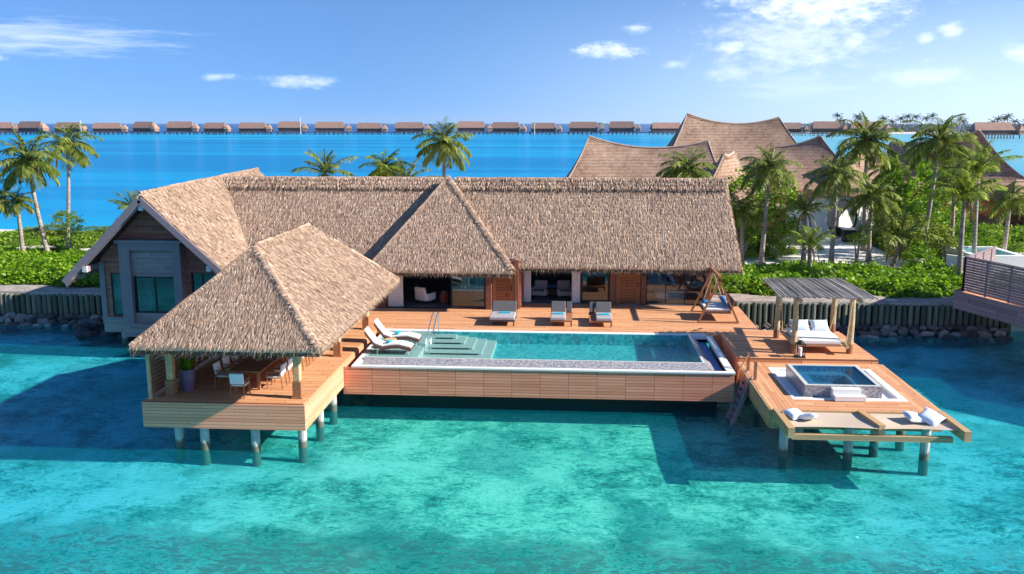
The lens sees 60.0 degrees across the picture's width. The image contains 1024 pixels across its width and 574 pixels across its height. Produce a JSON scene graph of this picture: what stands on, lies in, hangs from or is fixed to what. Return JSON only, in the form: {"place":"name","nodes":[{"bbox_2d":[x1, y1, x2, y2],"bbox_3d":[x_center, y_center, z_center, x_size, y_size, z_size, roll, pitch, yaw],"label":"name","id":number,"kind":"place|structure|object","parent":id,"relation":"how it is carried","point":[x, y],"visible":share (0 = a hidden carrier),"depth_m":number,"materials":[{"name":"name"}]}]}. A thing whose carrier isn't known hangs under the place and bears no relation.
{"place":"outdoors","nodes":[
{"label":"outdoors","id":0,"kind":"place"},
{"bbox_2d":[0,285,100,292],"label":"sand ground","id":1,"kind":"structure","parent":0,"point":[35,288],"depth_m":52.89,"materials":[{"name":"sand"}]},
{"bbox_2d":[0,124,1023,573],"bbox_3d":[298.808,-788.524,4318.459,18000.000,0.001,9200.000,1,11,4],"label":"seabed","id":2,"kind":"structure","parent":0,"point":[96,476],"depth_m":30.30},
{"bbox_2d":[0,229,1023,340],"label":"sand ground","id":3,"kind":"structure","parent":0,"point":[1016,333],"depth_m":49.61,"materials":[{"name":"sand"}]},
{"bbox_2d":[0,186,40,251],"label":"palm tree","id":4,"kind":"object","parent":3,"relation":"on","point":[17,203],"visible":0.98,"depth_m":62.36,"materials":[{"name":"green plant"}]},
{"bbox_2d":[0,130,75,252],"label":"palm tree","id":5,"kind":"object","parent":3,"relation":"on","point":[27,163],"visible":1,"depth_m":62.01,"materials":[{"name":"green plant"}]},
{"bbox_2d":[0,243,99,286],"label":"ground cover","id":6,"kind":"object","parent":3,"relation":"on","point":[16,261],"visible":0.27,"depth_m":56.97,"materials":[{"name":"green plant"}]},
{"bbox_2d":[0,226,103,247],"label":"ground cover","id":7,"kind":"object","parent":3,"relation":"on","point":[7,238],"visible":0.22,"depth_m":73.07,"materials":[{"name":"green plant"}]},
{"bbox_2d":[49,210,84,249],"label":"tree","id":8,"kind":"object","parent":3,"relation":"on","point":[63,229],"visible":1,"depth_m":63.68,"materials":[{"name":"green plant"}]},
{"bbox_2d":[33,123,102,239],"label":"palm tree","id":9,"kind":"object","parent":3,"relation":"on","point":[72,144],"visible":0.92,"depth_m":70.44,"materials":[{"name":"green plant"}]},
{"bbox_2d":[290,148,358,176],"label":"palm tree","id":10,"kind":"object","parent":3,"relation":"on","point":[326,166],"visible":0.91,"depth_m":60.16,"materials":[{"name":"green plant"}]},
{"bbox_2d":[358,149,409,176],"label":"palm tree","id":11,"kind":"object","parent":3,"relation":"on","point":[378,171],"visible":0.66,"depth_m":60.85,"materials":[{"name":"green plant"}]},
{"bbox_2d":[372,157,444,178],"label":"palm tree","id":12,"kind":"object","parent":3,"relation":"on","point":[401,169],"visible":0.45,"depth_m":59.49,"materials":[{"name":"green plant"}]},
{"bbox_2d":[411,116,474,176],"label":"palm tree","id":13,"kind":"object","parent":3,"relation":"on","point":[444,147],"visible":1,"depth_m":61.24,"materials":[{"name":"green plant"}]},
{"bbox_2d":[566,135,715,177],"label":"resort pavilion","id":14,"kind":"structure","parent":3,"relation":"on","point":[599,158],"depth_m":82.18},
{"bbox_2d":[655,147,715,177],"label":"palm tree","id":15,"kind":"object","parent":3,"relation":"on","point":[682,168],"visible":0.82,"depth_m":59.84,"materials":[{"name":"green plant"}]},
{"bbox_2d":[666,113,796,177],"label":"resort pavilion","id":16,"kind":"structure","parent":3,"relation":"on","point":[742,140],"depth_m":91.07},
{"bbox_2d":[702,151,787,239],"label":"resort pavilion","id":17,"kind":"structure","parent":3,"relation":"on","point":[725,165],"depth_m":77.06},
{"bbox_2d":[735,218,760,259],"bbox_3d":[16.658,-3.833,64.388,2.713,4.100,2.832,1,11,4],"label":"shrub","id":18,"kind":"object","parent":3,"relation":"on","point":[748,239],"visible":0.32,"depth_m":64.01,"materials":[{"name":"green plant"}]},
{"bbox_2d":[730,193,772,263],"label":"palm tree","id":19,"kind":"object","parent":3,"relation":"on","point":[742,211],"visible":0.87,"depth_m":60.94,"materials":[{"name":"green plant"}]},
{"bbox_2d":[726,163,777,239],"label":"tree","id":20,"kind":"object","parent":3,"relation":"on","point":[732,185],"visible":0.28,"depth_m":68.37,"materials":[{"name":"green plant"}]},
{"bbox_2d":[740,142,802,264],"bbox_3d":[17.420,-5.471,60.125,4.195,8.560,4.260,1,11,4],"label":"palm tree","id":21,"kind":"object","parent":3,"relation":"on","point":[767,170],"visible":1,"depth_m":59.44,"materials":[{"name":"green plant"}]},
{"bbox_2d":[749,170,802,255],"bbox_3d":[19.443,-5.592,65.374,4.043,7.026,4.880,1,11,4],"label":"tree","id":22,"kind":"object","parent":3,"relation":"on","point":[781,228],"visible":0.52,"depth_m":64.73,"materials":[{"name":"green plant"}]},
{"bbox_2d":[765,237,787,259],"bbox_3d":[19.056,-2.698,64.276,2.073,1.979,2.171,1,11,4],"label":"shrub","id":23,"kind":"object","parent":3,"relation":"on","point":[769,253],"visible":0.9,"depth_m":64.09,"materials":[{"name":"green plant"}]},
{"bbox_2d":[770,219,806,254],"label":"shrub","id":24,"kind":"object","parent":3,"relation":"on","point":[791,250],"visible":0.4,"depth_m":66.91,"materials":[{"name":"green plant"}]},
{"bbox_2d":[762,135,838,229],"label":"resort pavilion","id":25,"kind":"structure","parent":3,"relation":"on","point":[806,154],"depth_m":85.00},
{"bbox_2d":[772,186,842,262],"bbox_3d":[20.706,-4.372,62.553,4.478,5.521,4.227,1,11,4],"label":"palm tree","id":26,"kind":"object","parent":3,"relation":"on","point":[802,204],"visible":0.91,"depth_m":62.02,"materials":[{"name":"green plant"}]},
{"bbox_2d":[779,225,835,266],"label":"palm tree","id":27,"kind":"object","parent":3,"relation":"on","point":[811,238],"visible":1,"depth_m":56.59,"materials":[{"name":"green plant"}]},
{"bbox_2d":[744,239,908,264],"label":"path","id":28,"kind":"structure","parent":3,"relation":"on","point":[844,252],"depth_m":66.43,"materials":[{"name":"sand"}]},
{"bbox_2d":[784,187,872,240],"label":"pavilion","id":29,"kind":"structure","parent":3,"relation":"on","point":[823,220],"depth_m":75.63,"materials":[{"name":"metal"}]},
{"bbox_2d":[803,152,870,264],"bbox_3d":[22.047,-5.182,60.359,3.834,7.897,4.309,-9,14,-41],"label":"palm tree","id":30,"kind":"object","parent":3,"relation":"on","point":[837,176],"visible":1,"depth_m":59.42,"materials":[{"name":"green plant"}]},
{"bbox_2d":[711,257,1023,297],"bbox_3d":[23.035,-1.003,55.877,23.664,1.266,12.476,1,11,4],"label":"ground cover","id":31,"kind":"object","parent":3,"relation":"on","point":[909,276],"visible":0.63,"depth_m":53.27,"materials":[{"name":"green plant"}]},
{"bbox_2d":[826,111,909,250],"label":"palm tree","id":32,"kind":"object","parent":3,"relation":"on","point":[867,143],"visible":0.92,"depth_m":67.09,"materials":[{"name":"green plant"}]},
{"bbox_2d":[839,174,901,261],"bbox_3d":[25.239,-4.843,62.928,4.037,6.325,4.200,1,11,4],"label":"palm tree","id":33,"kind":"object","parent":3,"relation":"on","point":[872,199],"visible":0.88,"depth_m":62.04,"materials":[{"name":"green plant"}]},
{"bbox_2d":[838,146,924,221],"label":"resort pavilion","id":34,"kind":"structure","parent":3,"relation":"on","point":[862,169],"depth_m":81.78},
{"bbox_2d":[866,157,909,232],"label":"tree","id":35,"kind":"object","parent":3,"relation":"on","point":[890,198],"visible":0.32,"depth_m":71.91,"materials":[{"name":"green plant"}]},
{"bbox_2d":[863,151,915,212],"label":"palm tree","id":36,"kind":"object","parent":3,"relation":"on","point":[879,176],"visible":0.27,"depth_m":73.00,"materials":[{"name":"green plant"}]},
{"bbox_2d":[856,205,942,267],"bbox_3d":[25.824,-3.204,59.392,5.534,4.505,5.567,1,11,4],"label":"palm tree","id":37,"kind":"object","parent":3,"relation":"on","point":[899,233],"visible":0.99,"depth_m":58.96,"materials":[{"name":"green plant"}]},
{"bbox_2d":[879,211,922,259],"bbox_3d":[28.311,-3.635,64.693,3.066,3.945,3.165,1,11,4],"label":"shrub","id":38,"kind":"object","parent":3,"relation":"on","point":[904,247],"visible":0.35,"depth_m":64.32,"materials":[{"name":"green plant"}]},
{"bbox_2d":[872,151,943,223],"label":"tree","id":39,"kind":"object","parent":3,"relation":"on","point":[910,183],"visible":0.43,"depth_m":70.59,"materials":[{"name":"green plant"}]},
{"bbox_2d":[899,239,944,267],"bbox_3d":[26.722,-1.863,57.883,3.161,2.591,2.650,-10,15,-44],"label":"shrub","id":40,"kind":"object","parent":3,"relation":"on","point":[925,253],"visible":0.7,"depth_m":57.65,"materials":[{"name":"green plant"}]},
{"bbox_2d":[896,197,954,244],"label":"shrub","id":41,"kind":"object","parent":3,"relation":"on","point":[923,209],"visible":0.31,"depth_m":66.79,"materials":[{"name":"green plant"}]},
{"bbox_2d":[900,159,961,231],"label":"tree","id":42,"kind":"object","parent":3,"relation":"on","point":[919,191],"visible":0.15,"depth_m":72.44,"materials":[{"name":"green plant"}]},
{"bbox_2d":[913,222,967,263],"bbox_3d":[29.000,-2.743,60.344,3.408,3.476,3.367,1,11,4],"label":"shrub","id":43,"kind":"object","parent":3,"relation":"on","point":[929,243],"visible":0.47,"depth_m":59.99,"materials":[{"name":"green plant"}]},
{"bbox_2d":[857,219,1023,257],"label":"ground cover","id":44,"kind":"object","parent":3,"relation":"on","point":[879,239],"visible":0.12,"depth_m":70.83,"materials":[{"name":"green plant"}]},
{"bbox_2d":[901,113,982,239],"bbox_3d":[30.391,-7.146,63.943,5.194,10.496,5.698,1,11,4],"label":"palm tree","id":45,"kind":"object","parent":3,"relation":"on","point":[938,143],"visible":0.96,"depth_m":62.76,"materials":[{"name":"green plant"}]},
{"bbox_2d":[923,153,985,236],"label":"palm tree","id":46,"kind":"object","parent":3,"relation":"on","point":[952,223],"visible":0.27,"depth_m":65.49,"materials":[{"name":"green plant"}]},
{"bbox_2d":[924,161,1007,275],"bbox_3d":[26.997,-3.788,53.633,4.526,7.661,5.312,10,14,42],"label":"palm tree","id":47,"kind":"object","parent":3,"relation":"on","point":[963,192],"visible":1,"depth_m":52.90,"materials":[{"name":"green plant"}]},
{"bbox_2d":[948,223,1000,246],"bbox_3d":[32.310,-2.925,62.467,3.308,3.463,3.267,-5,12,-26],"label":"shrub","id":48,"kind":"object","parent":3,"relation":"on","point":[988,240],"visible":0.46,"depth_m":61.93,"materials":[{"name":"green plant"}]},
{"bbox_2d":[937,139,1023,252],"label":"palm tree","id":49,"kind":"object","parent":3,"relation":"on","point":[980,163],"visible":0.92,"depth_m":57.55,"materials":[{"name":"green plant"}]},
{"bbox_2d":[944,246,1023,273],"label":"plunge pool","id":50,"kind":"structure","parent":3,"relation":"on","point":[1008,257],"depth_m":57.87,"materials":[{"name":"tile"}]},
{"bbox_2d":[958,214,1018,228],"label":"hedge","id":51,"kind":"object","parent":3,"relation":"on","point":[989,221],"visible":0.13,"depth_m":76.82,"materials":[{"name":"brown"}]},
{"bbox_2d":[968,222,1015,247],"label":"shrub","id":52,"kind":"object","parent":3,"relation":"on","point":[1001,233],"visible":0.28,"depth_m":67.56,"materials":[{"name":"green plant"}]},
{"bbox_2d":[980,181,1023,249],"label":"palm tree","id":53,"kind":"object","parent":3,"relation":"on","point":[1013,200],"visible":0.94,"depth_m":60.38,"materials":[{"name":"green plant"}]},
{"bbox_2d":[983,179,1023,227],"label":"resort pavilion","id":54,"kind":"structure","parent":3,"relation":"on","point":[1021,218],"depth_m":77.64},
{"bbox_2d":[0,0,1023,123],"label":"sky","id":55,"kind":"structure","parent":0,"point":[87,61],"materials":[{"name":"blue"}]},
{"bbox_2d":[585,275,605,295],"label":"window","id":56,"kind":"structure","parent":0,"point":[595,285],"depth_m":49.55,"materials":[{"name":"glass"}]},
{"bbox_2d":[647,281,695,294],"bbox_3d":[8.757,0.048,49.613,2.950,0.700,0.590,1,11,4],"label":"headboard","id":57,"kind":"object","parent":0,"point":[690,287],"visible":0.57,"depth_m":49.33,"materials":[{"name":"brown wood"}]},
{"bbox_2d":[711,293,952,303],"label":"sand ground","id":58,"kind":"structure","parent":0,"point":[881,299],"depth_m":49.72,"materials":[{"name":"sand"}]},
{"bbox_2d":[791,131,969,133],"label":"island ground","id":59,"kind":"structure","parent":0,"point":[913,132],"depth_m":910.03,"materials":[{"name":"sand"}]},
{"bbox_2d":[801,121,1023,131],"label":"island wood","id":60,"kind":"object","parent":59,"relation":"on","point":[908,126],"visible":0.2,"depth_m":946.80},
{"bbox_2d":[886,130,1023,215],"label":"resort pavilion","id":61,"kind":"structure","parent":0,"point":[1007,174],"depth_m":87.35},
{"label":"water","id":62,"kind":"structure","parent":0,"visible":0},
{"bbox_2d":[15,121,48,134],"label":"overwater hut","id":63,"kind":"object","parent":62,"relation":"in","point":[30,126],"visible":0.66,"depth_m":873.38,"materials":[{"name":"plant"}]},
{"bbox_2d":[0,293,102,329],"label":"log seawall","id":64,"kind":"object","parent":62,"relation":"in","point":[59,304],"visible":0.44,"depth_m":51.52,"materials":[{"name":"wood"}]},
{"bbox_2d":[74,327,99,341],"bbox_3d":[-22.918,2.584,47.991,0.925,0.831,1.497,14,7,39],"label":"rock","id":65,"kind":"object","parent":62,"relation":"in","point":[81,334],"visible":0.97,"depth_m":47.69,"materials":[{"name":"stone"}]},
{"bbox_2d":[91,123,128,134],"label":"overwater hut","id":66,"kind":"object","parent":62,"relation":"in","point":[108,127],"visible":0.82,"depth_m":873.92,"materials":[{"name":"plant"}]},
{"bbox_2d":[130,122,159,134],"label":"overwater hut","id":67,"kind":"object","parent":62,"relation":"in","point":[143,127],"visible":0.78,"depth_m":873.89,"materials":[{"name":"plant"}]},
{"bbox_2d":[164,121,199,134],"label":"overwater hut","id":68,"kind":"object","parent":62,"relation":"in","point":[181,126],"visible":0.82,"depth_m":873.97,"materials":[{"name":"plant"}]},
{"bbox_2d":[202,123,230,134],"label":"overwater hut","id":69,"kind":"object","parent":62,"relation":"in","point":[216,127],"visible":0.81,"depth_m":873.47,"materials":[{"name":"plant"}]},
{"bbox_2d":[237,122,272,134],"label":"overwater hut","id":70,"kind":"object","parent":62,"relation":"in","point":[254,127],"visible":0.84,"depth_m":874.20,"materials":[{"name":"plant"}]},
{"bbox_2d":[127,223,399,466],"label":"dining pavilion","id":71,"kind":"structure","parent":62,"relation":"in","point":[307,290],"depth_m":31.16,"materials":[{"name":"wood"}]},
{"bbox_2d":[176,355,195,391],"bbox_3d":[-11.701,3.088,31.874,0.740,1.302,0.698,-7,12,-33],"label":"potted plant","id":72,"kind":"object","parent":71,"relation":"on","point":[187,377],"visible":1,"depth_m":31.75,"materials":[{"name":"green plant"}]},
{"bbox_2d":[229,373,250,398],"bbox_3d":[-9.597,3.407,31.263,0.550,0.902,0.626,1,11,4],"label":"dining chair","id":73,"kind":"object","parent":71,"relation":"on","point":[236,379],"visible":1,"depth_m":30.99,"materials":[{"name":"beige fabric"}]},
{"bbox_2d":[228,356,284,389],"bbox_3d":[-9.363,2.777,35.083,1.200,0.750,6.650,1,11,4],"label":"dining table","id":74,"kind":"object","parent":71,"relation":"on","point":[249,364],"visible":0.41,"depth_m":32.36,"materials":[{"name":"brown wood"}]},
{"bbox_2d":[277,121,308,134],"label":"overwater hut","id":75,"kind":"object","parent":62,"relation":"in","point":[288,126],"visible":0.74,"depth_m":874.64,"materials":[{"name":"plant"}]},
{"bbox_2d":[314,122,351,134],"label":"overwater hut","id":76,"kind":"object","parent":62,"relation":"in","point":[329,127],"visible":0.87,"depth_m":873.82,"materials":[{"name":"plant"}]},
{"bbox_2d":[355,123,387,134],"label":"overwater hut","id":77,"kind":"object","parent":62,"relation":"in","point":[369,127],"visible":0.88,"depth_m":874.36,"materials":[{"name":"plant"}]},
{"bbox_2d":[61,167,743,352],"bbox_3d":[-4.911,-1.602,49.622,33.946,9.460,13.942,1,11,4],"label":"overwater villa","id":78,"kind":"object","parent":62,"relation":"in","point":[152,256],"visible":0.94,"depth_m":46.94,"materials":[{"name":"plant"}]},
{"bbox_2d":[113,238,187,336],"bbox_3d":[-18.033,0.064,44.697,3.410,4.940,0.760,1,11,4],"label":"bay window","id":79,"kind":"structure","parent":78,"relation":"in","point":[137,256],"depth_m":44.42,"materials":[{"name":"grey wood"}]},
{"bbox_2d":[133,276,173,312],"bbox_3d":[-17.956,0.385,44.776,2.200,1.880,0.070,1,11,4],"label":"window","id":80,"kind":"structure","parent":78,"relation":"in","point":[134,277],"depth_m":44.78,"materials":[{"name":"glass"}]},
{"bbox_2d":[492,265,513,301],"bbox_3d":[-0.455,-0.020,45.834,1.130,2.310,0.150,1,11,4],"label":"door","id":81,"kind":"structure","parent":78,"relation":"in","point":[503,287],"depth_m":45.84,"materials":[{"name":"brown wood"}]},
{"bbox_2d":[531,280,548,298],"bbox_3d":[1.512,0.131,48.612,0.920,0.921,0.856,3,11,16],"label":"armchair","id":82,"kind":"object","parent":78,"relation":"in","point":[540,288],"visible":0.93,"depth_m":48.69,"materials":[{"name":"grey fabric"}]},
{"bbox_2d":[615,272,640,303],"bbox_3d":[6.139,-0.219,46.911,1.300,2.310,0.150,1,11,4],"label":"door","id":83,"kind":"structure","parent":78,"relation":"in","point":[628,285],"depth_m":46.95,"materials":[{"name":"brown wood"}]},
{"bbox_2d":[653,288,686,300],"bbox_3d":[8.514,0.429,47.911,1.800,0.570,0.960,1,11,4],"label":"bed","id":84,"kind":"object","parent":78,"relation":"on","point":[673,294],"visible":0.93,"depth_m":47.60,"materials":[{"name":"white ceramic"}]},
{"bbox_2d":[393,122,430,134],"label":"overwater hut","id":85,"kind":"object","parent":62,"relation":"in","point":[409,127],"visible":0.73,"depth_m":873.63,"materials":[{"name":"plant"}]},
{"bbox_2d":[456,121,492,134],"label":"overwater hut","id":86,"kind":"object","parent":62,"relation":"in","point":[472,126],"visible":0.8,"depth_m":873.47,"materials":[{"name":"plant"}]},
{"bbox_2d":[490,122,526,134],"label":"overwater hut","id":87,"kind":"object","parent":62,"relation":"in","point":[505,127],"visible":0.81,"depth_m":873.94,"materials":[{"name":"plant"}]},
{"bbox_2d":[343,329,735,416],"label":"swimming pool","id":88,"kind":"structure","parent":62,"relation":"in","point":[619,373],"depth_m":36.25,"materials":[{"name":"concrete"}]},
{"bbox_2d":[364,326,413,354],"bbox_3d":[-5.183,2.248,37.474,1.950,1.068,0.720,1,11,4],"label":"chaise longue","id":89,"kind":"object","parent":88,"relation":"on","point":[375,341],"visible":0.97,"depth_m":37.21,"materials":[{"name":"fabric"}]},
{"bbox_2d":[374,318,420,345],"bbox_3d":[-5.008,1.967,38.989,1.950,1.068,0.720,1,11,4],"label":"chaise longue","id":90,"kind":"object","parent":88,"relation":"on","point":[385,333],"visible":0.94,"depth_m":38.73,"materials":[{"name":"fabric"}]},
{"bbox_2d":[529,123,561,134],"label":"overwater hut","id":91,"kind":"object","parent":62,"relation":"in","point":[546,127],"visible":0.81,"depth_m":873.38,"materials":[{"name":"plant"}]},
{"bbox_2d":[568,122,604,134],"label":"overwater hut","id":92,"kind":"object","parent":62,"relation":"in","point":[582,127],"visible":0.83,"depth_m":873.72,"materials":[{"name":"plant"}]},
{"bbox_2d":[352,304,877,404],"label":"timber deck","id":93,"kind":"structure","parent":62,"relation":"in","point":[743,337],"depth_m":42.23,"materials":[{"name":"wood"}]},
{"bbox_2d":[489,301,516,325],"bbox_3d":[-0.410,1.246,42.931,1.200,0.889,1.980,1,11,4],"label":"sun lounger","id":94,"kind":"object","parent":93,"relation":"on","point":[497,307],"visible":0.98,"depth_m":43.17,"materials":[{"name":"grey fabric"}]},
{"bbox_2d":[550,301,571,326],"bbox_3d":[2.391,1.263,42.842,1.040,0.889,1.980,1,11,4],"label":"sun lounger","id":95,"kind":"object","parent":93,"relation":"on","point":[565,307],"visible":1,"depth_m":43.20,"materials":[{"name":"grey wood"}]},
{"bbox_2d":[589,302,611,326],"bbox_3d":[4.246,1.286,42.718,1.080,0.889,1.980,1,11,4],"label":"sun lounger","id":96,"kind":"object","parent":93,"relation":"on","point":[596,309],"visible":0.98,"depth_m":43.04,"materials":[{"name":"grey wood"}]},
{"bbox_2d":[690,267,738,323],"bbox_3d":[9.998,0.376,43.721,2.002,2.319,2.900,1,11,4],"label":"swing bench","id":97,"kind":"object","parent":93,"relation":"on","point":[708,307],"visible":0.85,"depth_m":43.04,"materials":[{"name":"brown wood"}]},
{"bbox_2d":[761,277,878,353],"bbox_3d":[12.794,1.207,38.181,3.888,2.701,5.605,1,11,4],"label":"pole pergola","id":98,"kind":"object","parent":93,"relation":"on","point":[840,288],"visible":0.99,"depth_m":37.02,"materials":[{"name":"grey wood"}]},
{"bbox_2d":[780,298,852,348],"bbox_3d":[13.121,1.267,37.920,2.693,2.126,2.720,1,11,4],"label":"hanging daybed","id":99,"kind":"object","parent":98,"relation":"hanging from","point":[821,338],"visible":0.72,"depth_m":37.36,"materials":[{"name":"fabric"}]},
{"bbox_2d":[608,121,640,134],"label":"overwater hut","id":100,"kind":"object","parent":62,"relation":"in","point":[622,126],"visible":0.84,"depth_m":869.24,"materials":[{"name":"plant"}]},
{"bbox_2d":[649,122,680,134],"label":"overwater hut","id":101,"kind":"object","parent":62,"relation":"in","point":[657,127],"visible":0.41,"depth_m":860.27,"materials":[{"name":"plant"}]},
{"bbox_2d":[809,121,847,135],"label":"overwater hut","id":102,"kind":"object","parent":62,"relation":"in","point":[821,127],"visible":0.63,"depth_m":787.19,"materials":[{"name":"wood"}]},
{"bbox_2d":[736,359,971,475],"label":"jacuzzi deck","id":103,"kind":"structure","parent":62,"relation":"in","point":[773,393],"depth_m":30.98,"materials":[{"name":"brown wood"}]},
{"bbox_2d":[722,353,756,435],"bbox_3d":[8.764,4.127,34.347,1.198,2.737,2.124,1,11,4],"label":"water ladder","id":104,"kind":"object","parent":103,"relation":"attached to","point":[732,414],"visible":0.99,"depth_m":34.21,"materials":[{"name":"brown wood"}]},
{"bbox_2d":[783,412,877,428],"bbox_3d":[10.533,4.472,29.560,2.780,0.090,1.560,1,11,4],"label":"hammock net","id":105,"kind":"object","parent":103,"relation":"attached to","point":[847,420],"visible":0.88,"depth_m":29.57,"materials":[{"name":"beige"}]},
{"bbox_2d":[785,364,882,401],"bbox_3d":[11.940,3.617,32.908,2.720,0.590,3.430,1,11,4],"label":"hot tub","id":106,"kind":"object","parent":103,"relation":"on","point":[853,383],"visible":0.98,"depth_m":32.98,"materials":[{"name":"blue tile"}]},
{"bbox_2d":[869,413,958,430],"bbox_3d":[13.267,4.506,29.377,2.340,0.090,1.560,1,11,4],"label":"hammock net","id":107,"kind":"object","parent":103,"relation":"attached to","point":[899,422],"visible":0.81,"depth_m":29.34,"materials":[{"name":"beige"}]},
{"bbox_2d":[918,407,945,425],"bbox_3d":[13.895,4.324,29.453,0.720,0.260,0.720,-27,44,-30],"label":"pillow","id":108,"kind":"object","parent":107,"relation":"on","point":[929,416],"visible":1,"depth_m":29.33,"materials":[{"name":"white fabric"}]},
{"bbox_2d":[734,301,1010,342],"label":"log seawall","id":109,"kind":"object","parent":62,"relation":"in","point":[891,315],"visible":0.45,"depth_m":48.79,"materials":[{"name":"grey wood"}]},
{"bbox_2d":[952,246,1023,327],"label":"neighbour terrace","id":110,"kind":"structure","parent":62,"relation":"in","point":[975,293],"depth_m":43.90,"materials":[{"name":"wood"}]},
{"bbox_2d":[967,122,1023,138],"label":"overwater hut","id":111,"kind":"object","parent":62,"relation":"in","point":[996,128],"visible":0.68,"depth_m":654.28,"materials":[{"name":"wood"}]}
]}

